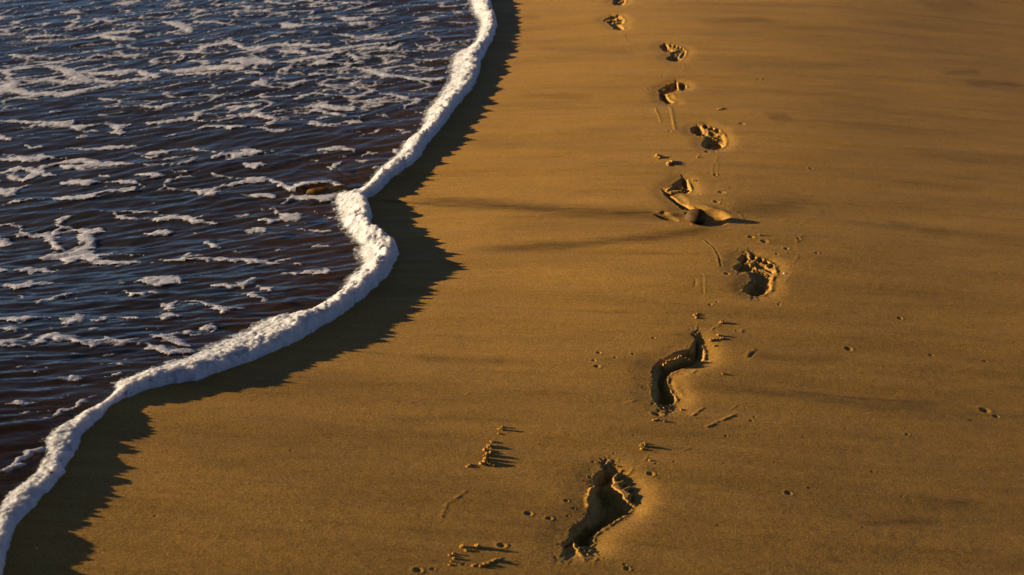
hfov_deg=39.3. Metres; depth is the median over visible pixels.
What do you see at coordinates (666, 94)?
footprint
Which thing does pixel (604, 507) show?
footprint
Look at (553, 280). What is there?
beach sand
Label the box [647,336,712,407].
footprint
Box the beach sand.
[3,0,1023,574]
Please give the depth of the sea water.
4.68 m
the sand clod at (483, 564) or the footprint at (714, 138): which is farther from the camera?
the footprint at (714, 138)
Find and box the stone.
[306,187,327,193]
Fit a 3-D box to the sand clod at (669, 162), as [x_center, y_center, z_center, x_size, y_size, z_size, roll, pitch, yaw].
[0.512,-0.402,4.632,0.030,0.016,0.055,14,27,28]
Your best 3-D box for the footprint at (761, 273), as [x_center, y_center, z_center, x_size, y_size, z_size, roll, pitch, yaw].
[0.665,-0.028,3.874,0.145,0.034,0.276,0,24,0]
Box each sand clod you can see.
[448,552,456,565]
[471,558,497,566]
[473,543,480,549]
[479,444,495,465]
[639,442,647,449]
[666,159,675,165]
[709,337,724,341]
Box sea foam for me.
[0,0,479,471]
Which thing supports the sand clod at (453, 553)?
on the beach sand
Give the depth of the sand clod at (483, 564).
2.57 m
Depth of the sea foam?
5.20 m
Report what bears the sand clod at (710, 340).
on the beach sand
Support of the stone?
on the beach sand
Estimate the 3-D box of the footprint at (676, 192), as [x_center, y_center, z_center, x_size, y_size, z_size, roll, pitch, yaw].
[0.511,-0.281,4.392,0.119,0.028,0.317,0,24,0]
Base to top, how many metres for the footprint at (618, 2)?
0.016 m
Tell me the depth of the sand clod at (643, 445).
3.02 m
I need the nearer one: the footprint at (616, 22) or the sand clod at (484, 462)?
the sand clod at (484, 462)
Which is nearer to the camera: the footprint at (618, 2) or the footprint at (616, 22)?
the footprint at (616, 22)
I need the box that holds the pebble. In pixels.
[684,208,706,224]
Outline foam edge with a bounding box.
[0,0,496,574]
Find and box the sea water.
[0,0,481,508]
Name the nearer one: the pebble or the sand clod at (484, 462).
the sand clod at (484, 462)
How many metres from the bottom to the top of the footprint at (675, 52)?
0.017 m
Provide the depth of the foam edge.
3.44 m
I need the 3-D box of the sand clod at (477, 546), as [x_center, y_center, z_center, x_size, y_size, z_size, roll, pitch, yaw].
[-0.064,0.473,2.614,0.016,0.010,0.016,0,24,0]
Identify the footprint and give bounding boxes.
[556,465,640,551]
[600,14,626,29]
[609,0,627,5]
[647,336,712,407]
[655,81,689,104]
[657,42,689,61]
[658,176,696,210]
[686,123,729,150]
[729,252,781,297]

